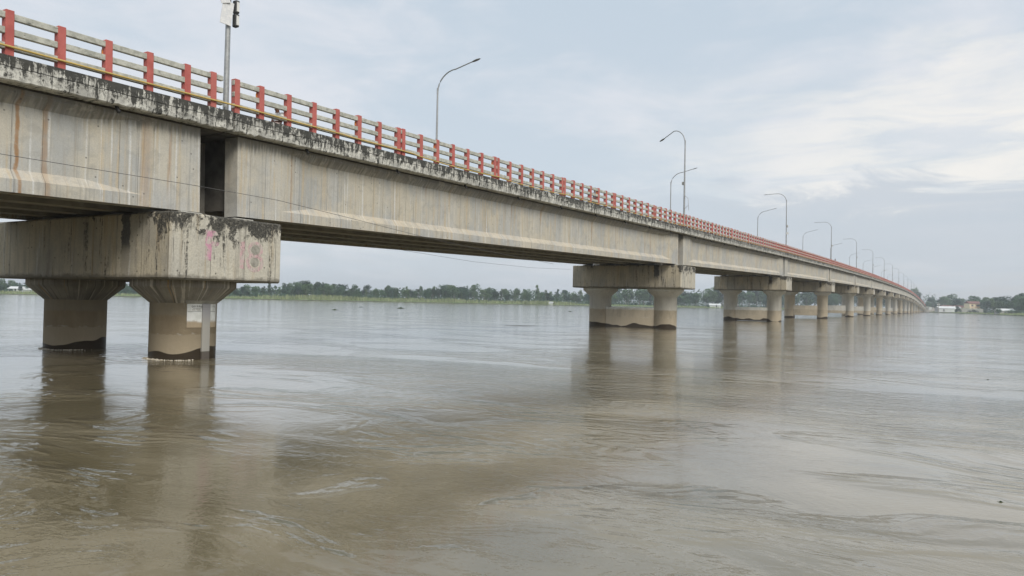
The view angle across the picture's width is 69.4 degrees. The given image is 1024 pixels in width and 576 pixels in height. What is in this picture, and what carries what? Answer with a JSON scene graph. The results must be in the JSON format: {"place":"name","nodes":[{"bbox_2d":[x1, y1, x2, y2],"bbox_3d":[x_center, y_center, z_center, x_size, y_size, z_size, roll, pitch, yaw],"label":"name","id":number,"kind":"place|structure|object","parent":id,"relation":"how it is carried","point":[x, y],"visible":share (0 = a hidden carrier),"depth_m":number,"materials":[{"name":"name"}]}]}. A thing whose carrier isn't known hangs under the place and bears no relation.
{"place":"outdoors","nodes":[
{"label":"outdoors","id":0,"kind":"place"},
{"bbox_2d":[0,294,1023,575],"bbox_3d":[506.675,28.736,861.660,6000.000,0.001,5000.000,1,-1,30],"label":"river water","id":1,"kind":"structure","parent":0,"point":[322,438],"depth_m":10.18,"materials":[{"name":"brown liquid"}]},
{"bbox_2d":[39,347,192,360],"bbox_3d":[-13.071,2.116,24.073,7.872,0.043,1.154,1,-1,30],"label":"foam","id":2,"kind":"object","parent":1,"relation":"on","point":[91,349],"visible":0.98,"depth_m":22.70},
{"bbox_2d":[0,210,280,359],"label":"bridge pier","id":3,"kind":"structure","parent":1,"relation":"in","point":[183,273],"depth_m":22.59,"materials":[{"name":"concrete"}]},
{"bbox_2d":[0,53,233,219],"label":"bridge span","id":4,"kind":"object","parent":3,"relation":"on","point":[51,114],"visible":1,"depth_m":19.79,"materials":[{"name":"concrete"}]},
{"bbox_2d":[0,9,222,106],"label":"railing panel","id":5,"kind":"object","parent":4,"relation":"on","point":[59,45],"visible":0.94,"depth_m":19.40,"materials":[{"name":"red paint"}]},
{"bbox_2d":[219,0,239,111],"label":"street lamp","id":6,"kind":"object","parent":4,"relation":"on","point":[229,10],"visible":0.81,"depth_m":22.72,"materials":[{"name":"metal"}]},
{"bbox_2d":[2,154,551,263],"bbox_3d":[-13.801,-3.135,12.866,0.918,1.713,68.015,1,-1,29],"label":"hanging wire","id":7,"kind":"object","parent":4,"relation":"hanging from","point":[240,193],"visible":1,"depth_m":21.59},
{"bbox_2d":[124,113,686,264],"bbox_3d":[-0.878,-3.744,44.965,9.211,3.150,45.940,1,0,30],"label":"bridge span","id":8,"kind":"object","parent":3,"relation":"on","point":[255,157],"visible":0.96,"depth_m":31.22,"materials":[{"name":"concrete"}]},
{"bbox_2d":[231,78,400,153],"bbox_3d":[-6.610,-5.932,26.401,0.196,1.116,8.080,1,0,30],"label":"railing panel","id":9,"kind":"object","parent":8,"relation":"on","point":[286,108],"visible":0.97,"depth_m":25.71,"materials":[{"name":"red paint"}]},
{"bbox_2d":[304,231,551,268],"bbox_3d":[-2.694,-1.979,45.442,0.744,0.553,42.392,1,-1,21],"label":"hanging wire","id":10,"kind":"object","parent":8,"relation":"hanging from","point":[422,253],"visible":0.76,"depth_m":40.30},
{"bbox_2d":[400,128,496,178],"bbox_3d":[-2.680,-5.878,33.077,0.196,1.119,7.310,1,0,30],"label":"railing panel","id":11,"kind":"object","parent":8,"relation":"on","point":[436,151],"visible":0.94,"depth_m":32.75,"materials":[{"name":"red paint"}]},
{"bbox_2d":[0,43,903,288],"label":"cable duct","id":12,"kind":"object","parent":8,"relation":"attached to","point":[57,59],"visible":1,"depth_m":24.21,"materials":[{"name":"grey concrete"}]},
{"bbox_2d":[436,58,480,139],"bbox_3d":[-3.476,-9.769,46.280,3.280,8.830,0.340,0,-2,28],"label":"street lamp","id":13,"kind":"object","parent":8,"relation":"on","point":[475,60],"visible":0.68,"depth_m":46.92,"materials":[{"name":"metal"}]},
{"bbox_2d":[496,158,563,195],"bbox_3d":[1.047,-5.828,39.414,0.198,1.120,7.310,1,0,30],"label":"railing panel","id":14,"kind":"object","parent":8,"relation":"on","point":[530,176],"visible":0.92,"depth_m":39.15,"materials":[{"name":"red paint"}]},
{"bbox_2d":[563,178,614,208],"bbox_3d":[4.826,-5.782,45.836,0.196,1.124,7.510,1,0,30],"label":"railing panel","id":15,"kind":"object","parent":8,"relation":"on","point":[582,192],"visible":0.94,"depth_m":45.62,"materials":[{"name":"red paint"}]},
{"bbox_2d":[614,193,654,218],"bbox_3d":[8.718,-5.740,52.453,0.195,1.126,7.760,1,0,30],"label":"railing panel","id":16,"kind":"object","parent":8,"relation":"on","point":[641,208],"visible":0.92,"depth_m":52.36,"materials":[{"name":"red paint"}]},
{"bbox_2d":[655,206,684,225],"bbox_3d":[12.622,-5.685,59.091,0.195,1.135,7.280,1,0,30],"label":"railing panel","id":17,"kind":"object","parent":8,"relation":"on","point":[681,219],"visible":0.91,"depth_m":59.02,"materials":[{"name":"red paint"}]},
{"bbox_2d":[660,130,688,226],"bbox_3d":[13.956,-9.339,63.557,0.340,8.435,3.767,2,-1,-31],"label":"street lamp","id":18,"kind":"object","parent":8,"relation":"on","point":[683,183],"visible":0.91,"depth_m":62.49,"materials":[{"name":"metal"}]},
{"bbox_2d":[573,264,694,328],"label":"bridge pier","id":19,"kind":"structure","parent":1,"relation":"in","point":[666,286],"depth_m":62.96,"materials":[{"name":"concrete"}]},
{"bbox_2d":[714,276,791,321],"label":"bridge pier","id":20,"kind":"structure","parent":1,"relation":"in","point":[774,289],"depth_m":102.77,"materials":[{"name":"concrete"}]},
{"bbox_2d":[594,227,787,275],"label":"bridge span","id":21,"kind":"object","parent":20,"relation":"on","point":[701,252],"visible":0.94,"depth_m":76.49,"materials":[{"name":"concrete"}]},
{"bbox_2d":[670,168,695,209],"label":"street lamp","id":22,"kind":"object","parent":21,"relation":"on","point":[670,186],"visible":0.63,"depth_m":86.55,"materials":[{"name":"metal"}]},
{"bbox_2d":[685,215,712,233],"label":"railing panel","id":23,"kind":"object","parent":21,"relation":"on","point":[700,224],"visible":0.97,"depth_m":65.63,"materials":[{"name":"red paint"}]},
{"bbox_2d":[712,223,731,238],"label":"railing panel","id":24,"kind":"object","parent":21,"relation":"on","point":[716,228],"visible":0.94,"depth_m":72.61,"materials":[{"name":"red paint"}]},
{"bbox_2d":[732,229,748,242],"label":"railing panel","id":25,"kind":"object","parent":21,"relation":"on","point":[741,235],"visible":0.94,"depth_m":78.95,"materials":[{"name":"red paint"}]},
{"bbox_2d":[749,234,762,246],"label":"railing panel","id":26,"kind":"object","parent":21,"relation":"on","point":[758,241],"visible":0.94,"depth_m":85.48,"materials":[{"name":"red paint"}]},
{"bbox_2d":[763,238,775,249],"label":"railing panel","id":27,"kind":"object","parent":21,"relation":"on","point":[769,243],"visible":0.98,"depth_m":91.99,"materials":[{"name":"red paint"}]},
{"bbox_2d":[765,193,788,244],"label":"street lamp","id":28,"kind":"object","parent":21,"relation":"on","point":[786,217],"visible":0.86,"depth_m":102.13,"materials":[{"name":"metal"}]},
{"bbox_2d":[776,242,786,252],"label":"railing panel","id":29,"kind":"object","parent":21,"relation":"on","point":[781,247],"visible":0.97,"depth_m":98.75,"materials":[{"name":"red paint"}]},
{"bbox_2d":[726,253,831,280],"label":"bridge span","id":30,"kind":"object","parent":20,"relation":"on","point":[797,268],"visible":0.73,"depth_m":118.01,"materials":[{"name":"concrete"}]},
{"bbox_2d":[787,245,797,255],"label":"railing panel","id":31,"kind":"object","parent":30,"relation":"on","point":[792,250],"visible":0.94,"depth_m":106.04,"materials":[{"name":"red paint"}]},
{"bbox_2d":[798,249,805,257],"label":"railing panel","id":32,"kind":"object","parent":30,"relation":"on","point":[802,253],"visible":0.95,"depth_m":112.56,"materials":[{"name":"red paint"}]},
{"bbox_2d":[806,252,812,259],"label":"railing panel","id":33,"kind":"object","parent":30,"relation":"on","point":[809,255],"visible":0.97,"depth_m":118.61,"materials":[{"name":"red paint"}]},
{"bbox_2d":[814,222,832,258],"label":"street lamp","id":34,"kind":"object","parent":30,"relation":"on","point":[831,238],"visible":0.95,"depth_m":141.78,"materials":[{"name":"metal"}]},
{"bbox_2d":[784,281,834,318],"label":"bridge pier","id":35,"kind":"structure","parent":1,"relation":"in","point":[822,291],"depth_m":142.14,"materials":[{"name":"concrete"}]},
{"bbox_2d":[828,285,858,316],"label":"bridge pier","id":36,"kind":"structure","parent":1,"relation":"in","point":[849,292],"depth_m":181.05,"materials":[{"name":"concrete"}]},
{"bbox_2d":[798,265,856,284],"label":"bridge span","id":37,"kind":"object","parent":36,"relation":"on","point":[840,276],"visible":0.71,"depth_m":158.09,"materials":[{"name":"concrete"}]},
{"bbox_2d":[840,288,874,315],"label":"bridge pier","id":38,"kind":"structure","parent":1,"relation":"in","point":[866,293],"depth_m":220.72,"materials":[{"name":"concrete"}]},
{"bbox_2d":[838,272,872,287],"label":"bridge span","id":39,"kind":"object","parent":38,"relation":"on","point":[862,280],"visible":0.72,"depth_m":199.26,"materials":[{"name":"concrete"}]},
{"bbox_2d":[855,290,885,314],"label":"bridge pier","id":40,"kind":"structure","parent":1,"relation":"in","point":[879,295],"depth_m":260.48,"materials":[{"name":"concrete"}]},
{"bbox_2d":[859,277,884,289],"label":"bridge span","id":41,"kind":"object","parent":40,"relation":"on","point":[876,283],"visible":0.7,"depth_m":238.84,"materials":[{"name":"concrete"}]},
{"bbox_2d":[870,292,893,314],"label":"bridge pier","id":42,"kind":"structure","parent":1,"relation":"in","point":[887,308],"depth_m":299.96,"materials":[{"name":"concrete"}]},
{"bbox_2d":[877,282,892,291],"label":"bridge span","id":43,"kind":"object","parent":42,"relation":"on","point":[886,286],"visible":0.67,"depth_m":278.47,"materials":[{"name":"concrete"}]},
{"bbox_2d":[882,294,899,313],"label":"bridge pier","id":44,"kind":"structure","parent":1,"relation":"in","point":[894,306],"depth_m":339.43,"materials":[{"name":"concrete"}]},
{"bbox_2d":[886,285,898,293],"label":"bridge span","id":45,"kind":"object","parent":44,"relation":"on","point":[894,288],"visible":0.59,"depth_m":320.87,"materials":[{"name":"concrete"}]},
{"bbox_2d":[884,295,904,313],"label":"bridge pier","id":46,"kind":"structure","parent":1,"relation":"in","point":[899,308],"depth_m":379.04,"materials":[{"name":"concrete"}]},
{"bbox_2d":[891,296,908,313],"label":"bridge pier","id":47,"kind":"structure","parent":1,"relation":"in","point":[904,309],"depth_m":418.88,"materials":[{"name":"concrete"}]},
{"bbox_2d":[897,298,911,312],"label":"bridge pier","id":48,"kind":"structure","parent":1,"relation":"in","point":[908,304],"depth_m":458.33,"materials":[{"name":"concrete"}]},
{"bbox_2d":[902,299,914,312],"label":"bridge pier","id":49,"kind":"structure","parent":1,"relation":"in","point":[911,305],"depth_m":497.97,"materials":[{"name":"concrete"}]},
{"bbox_2d":[0,292,1023,315],"bbox_3d":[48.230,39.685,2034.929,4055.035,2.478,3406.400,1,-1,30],"label":"river bank ground","id":50,"kind":"structure","parent":0,"point":[452,302],"depth_m":462.47,"materials":[{"name":"green plant"}]},
{"bbox_2d":[7,286,24,291],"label":"tin house","id":51,"kind":"structure","parent":50,"relation":"on","point":[14,288],"depth_m":402.44,"materials":[{"name":"white metal"}]},
{"bbox_2d":[287,283,294,294],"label":"broadleaf tree","id":52,"kind":"object","parent":50,"relation":"on","point":[290,287],"visible":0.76,"depth_m":478.47,"materials":[{"name":"green plant"}]},
{"bbox_2d":[292,286,301,295],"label":"broadleaf tree","id":53,"kind":"object","parent":50,"relation":"on","point":[297,292],"visible":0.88,"depth_m":450.03,"materials":[{"name":"green plant"}]},
{"bbox_2d":[300,284,311,295],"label":"broadleaf tree","id":54,"kind":"object","parent":50,"relation":"on","point":[306,289],"visible":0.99,"depth_m":436.18,"materials":[{"name":"green plant"}]},
{"bbox_2d":[313,282,321,293],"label":"broadleaf tree","id":55,"kind":"object","parent":50,"relation":"on","point":[317,285],"visible":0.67,"depth_m":491.78,"materials":[{"name":"green plant"}]},
{"bbox_2d":[314,283,328,294],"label":"broadleaf tree","id":56,"kind":"object","parent":50,"relation":"on","point":[318,290],"visible":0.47,"depth_m":458.79,"materials":[{"name":"green plant"}]},
{"bbox_2d":[319,287,329,295],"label":"broadleaf tree","id":57,"kind":"object","parent":50,"relation":"on","point":[322,289],"visible":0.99,"depth_m":446.85,"materials":[{"name":"green plant"}]},
{"bbox_2d":[324,284,334,294],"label":"broadleaf tree","id":58,"kind":"object","parent":50,"relation":"on","point":[329,288],"visible":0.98,"depth_m":448.90,"materials":[{"name":"green plant"}]},
{"bbox_2d":[336,286,345,296],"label":"broadleaf tree","id":59,"kind":"object","parent":50,"relation":"on","point":[339,291],"visible":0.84,"depth_m":459.70,"materials":[{"name":"green plant"}]},
{"bbox_2d":[349,284,357,295],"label":"broadleaf tree","id":60,"kind":"object","parent":50,"relation":"on","point":[354,289],"visible":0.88,"depth_m":494.11,"materials":[{"name":"green plant"}]},
{"bbox_2d":[361,285,371,294],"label":"broadleaf tree","id":61,"kind":"object","parent":50,"relation":"on","point":[363,291],"visible":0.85,"depth_m":510.09,"materials":[{"name":"green plant"}]},
{"bbox_2d":[372,289,379,297],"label":"broadleaf tree","id":62,"kind":"object","parent":50,"relation":"on","point":[375,292],"visible":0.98,"depth_m":463.32,"materials":[{"name":"green plant"}]},
{"bbox_2d":[386,287,394,297],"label":"broadleaf tree","id":63,"kind":"object","parent":50,"relation":"on","point":[391,292],"visible":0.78,"depth_m":505.81,"materials":[{"name":"green plant"}]},
{"bbox_2d":[393,287,398,297],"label":"broadleaf tree","id":64,"kind":"object","parent":50,"relation":"on","point":[395,290],"visible":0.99,"depth_m":473.51,"materials":[{"name":"green plant"}]},
{"bbox_2d":[402,290,409,297],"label":"broadleaf tree","id":65,"kind":"object","parent":50,"relation":"on","point":[407,294],"visible":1,"depth_m":468.90,"materials":[{"name":"green plant"}]},
{"bbox_2d":[422,289,431,298],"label":"broadleaf tree","id":66,"kind":"object","parent":50,"relation":"on","point":[426,294],"visible":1,"depth_m":478.93,"materials":[{"name":"green plant"}]},
{"bbox_2d":[440,288,450,298],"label":"broadleaf tree","id":67,"kind":"object","parent":50,"relation":"on","point":[445,291],"visible":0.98,"depth_m":483.29,"materials":[{"name":"green plant"}]},
{"bbox_2d":[449,285,459,298],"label":"broadleaf tree","id":68,"kind":"object","parent":50,"relation":"on","point":[454,290],"visible":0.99,"depth_m":488.70,"materials":[{"name":"green plant"}]},
{"bbox_2d":[458,288,469,298],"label":"broadleaf tree","id":69,"kind":"object","parent":50,"relation":"on","point":[464,293],"visible":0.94,"depth_m":507.46,"materials":[{"name":"green plant"}]},
{"bbox_2d":[468,284,479,298],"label":"broadleaf tree","id":70,"kind":"object","parent":50,"relation":"on","point":[475,295],"visible":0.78,"depth_m":535.80,"materials":[{"name":"green plant"}]},
{"bbox_2d":[485,287,492,298],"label":"broadleaf tree","id":71,"kind":"object","parent":50,"relation":"on","point":[489,291],"visible":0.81,"depth_m":537.83,"materials":[{"name":"green plant"}]},
{"bbox_2d":[0,290,1023,314],"bbox_3d":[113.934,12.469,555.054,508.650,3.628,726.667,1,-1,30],"label":"reeds","id":72,"kind":"object","parent":50,"relation":"on","point":[334,297],"visible":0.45,"depth_m":457.46,"materials":[{"name":"green plant"}]},
{"bbox_2d":[0,282,1023,312],"bbox_3d":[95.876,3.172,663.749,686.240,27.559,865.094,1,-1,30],"label":"distant woods","id":73,"kind":"object","parent":50,"relation":"on","point":[499,299],"visible":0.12,"depth_m":605.56,"materials":[{"name":"green plant"}]},
{"bbox_2d":[512,288,519,298],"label":"broadleaf tree","id":74,"kind":"object","parent":50,"relation":"on","point":[517,291],"visible":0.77,"depth_m":558.53,"materials":[{"name":"green plant"}]},
{"bbox_2d":[545,293,553,300],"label":"broadleaf tree","id":75,"kind":"object","parent":50,"relation":"on","point":[549,297],"visible":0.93,"depth_m":535.85,"materials":[{"name":"green plant"}]},
{"bbox_2d":[562,290,570,300],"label":"broadleaf tree","id":76,"kind":"object","parent":50,"relation":"on","point":[566,296],"visible":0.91,"depth_m":576.75,"materials":[{"name":"green plant"}]},
{"bbox_2d":[612,289,622,301],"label":"broadleaf tree","id":77,"kind":"object","parent":50,"relation":"on","point":[618,296],"visible":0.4,"depth_m":598.28,"materials":[{"name":"green plant"}]},
{"bbox_2d":[620,289,630,301],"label":"broadleaf tree","id":78,"kind":"object","parent":50,"relation":"on","point":[625,294],"visible":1,"depth_m":565.91,"materials":[{"name":"green plant"}]},
{"bbox_2d":[633,291,644,304],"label":"broadleaf tree","id":79,"kind":"object","parent":50,"relation":"on","point":[637,294],"visible":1,"depth_m":579.65,"materials":[{"name":"green plant"}]},
{"bbox_2d":[639,289,649,304],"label":"broadleaf tree","id":80,"kind":"object","parent":50,"relation":"on","point":[646,296],"visible":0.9,"depth_m":579.08,"materials":[{"name":"green plant"}]},
{"bbox_2d":[679,295,688,305],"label":"broadleaf tree","id":81,"kind":"object","parent":50,"relation":"on","point":[685,301],"visible":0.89,"depth_m":602.57,"materials":[{"name":"green plant"}]},
{"bbox_2d":[688,294,698,305],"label":"broadleaf tree","id":82,"kind":"object","parent":50,"relation":"on","point":[692,298],"visible":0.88,"depth_m":612.23,"materials":[{"name":"green plant"}]},
{"bbox_2d":[701,294,708,303],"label":"broadleaf tree","id":83,"kind":"object","parent":50,"relation":"on","point":[704,297],"visible":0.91,"depth_m":623.58,"materials":[{"name":"green plant"}]},
{"bbox_2d":[707,291,718,303],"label":"broadleaf tree","id":84,"kind":"object","parent":50,"relation":"on","point":[713,296],"visible":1,"depth_m":614.90,"materials":[{"name":"green plant"}]},
{"bbox_2d":[714,293,722,303],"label":"broadleaf tree","id":85,"kind":"object","parent":50,"relation":"on","point":[719,300],"visible":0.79,"depth_m":627.49,"materials":[{"name":"green plant"}]},
{"bbox_2d":[738,291,743,306],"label":"broadleaf tree","id":86,"kind":"object","parent":50,"relation":"on","point":[741,294],"visible":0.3,"depth_m":636.88,"materials":[{"name":"green plant"}]},
{"bbox_2d":[744,292,754,303],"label":"broadleaf tree","id":87,"kind":"object","parent":50,"relation":"on","point":[748,298],"visible":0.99,"depth_m":651.36,"materials":[{"name":"green plant"}]},
{"bbox_2d":[750,291,759,305],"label":"broadleaf tree","id":88,"kind":"object","parent":50,"relation":"on","point":[756,295],"visible":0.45,"depth_m":704.42,"materials":[{"name":"green plant"}]},
{"bbox_2d":[798,292,814,305],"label":"broadleaf tree","id":89,"kind":"object","parent":50,"relation":"on","point":[808,293],"visible":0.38,"depth_m":745.65,"materials":[{"name":"green plant"}]},
{"bbox_2d":[801,294,813,304],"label":"broadleaf tree","id":90,"kind":"object","parent":50,"relation":"on","point":[807,299],"visible":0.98,"depth_m":697.42,"materials":[{"name":"green plant"}]},
{"bbox_2d":[828,293,834,304],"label":"broadleaf tree","id":91,"kind":"object","parent":50,"relation":"on","point":[830,299],"visible":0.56,"depth_m":716.12,"materials":[{"name":"green plant"}]},
{"bbox_2d":[832,294,838,304],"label":"broadleaf tree","id":92,"kind":"object","parent":50,"relation":"on","point":[835,299],"visible":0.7,"depth_m":721.60,"materials":[{"name":"green plant"}]},
{"bbox_2d":[938,296,950,304],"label":"broadleaf tree","id":93,"kind":"object","parent":50,"relation":"on","point":[942,299],"visible":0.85,"depth_m":733.97,"materials":[{"name":"green plant"}]},
{"bbox_2d":[935,306,955,311],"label":"tin shed","id":94,"kind":"structure","parent":50,"relation":"on","point":[947,308],"depth_m":636.43,"materials":[{"name":"white metal"}]},
{"bbox_2d":[947,294,957,305],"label":"broadleaf tree","id":95,"kind":"object","parent":50,"relation":"on","point":[951,296],"visible":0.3,"depth_m":759.18,"materials":[{"name":"green plant"}]},
{"bbox_2d":[952,298,962,305],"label":"broadleaf tree","id":96,"kind":"object","parent":50,"relation":"on","point":[956,301],"visible":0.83,"depth_m":686.00,"materials":[{"name":"green plant"}]},
{"bbox_2d":[963,301,980,308],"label":"village house","id":97,"kind":"structure","parent":50,"relation":"on","point":[972,304],"depth_m":651.11,"materials":[{"name":"beige paint"}]},
{"bbox_2d":[961,308,982,312],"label":"boundary wall","id":98,"kind":"structure","parent":50,"relation":"on","point":[965,310],"depth_m":614.77,"materials":[{"name":"concrete"}]},
{"bbox_2d":[979,301,989,311],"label":"broadleaf tree","id":99,"kind":"object","parent":50,"relation":"on","point":[981,305],"visible":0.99,"depth_m":616.12,"materials":[{"name":"green plant"}]},
{"bbox_2d":[993,308,1015,313],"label":"tin shed","id":100,"kind":"structure","parent":50,"relation":"on","point":[1003,310],"depth_m":492.55,"materials":[{"name":"white metal"}]},
{"bbox_2d":[997,296,1012,307],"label":"broadleaf tree","id":101,"kind":"object","parent":50,"relation":"on","point":[1001,298],"visible":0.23,"depth_m":581.38,"materials":[{"name":"green plant"}]},
{"bbox_2d":[1013,296,1023,309],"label":"broadleaf tree","id":102,"kind":"object","parent":50,"relation":"on","point":[1019,298],"visible":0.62,"depth_m":515.14,"materials":[{"name":"green plant"}]},
{"bbox_2d":[0,0,1023,309],"label":"sky","id":103,"kind":"structure","parent":0,"point":[897,126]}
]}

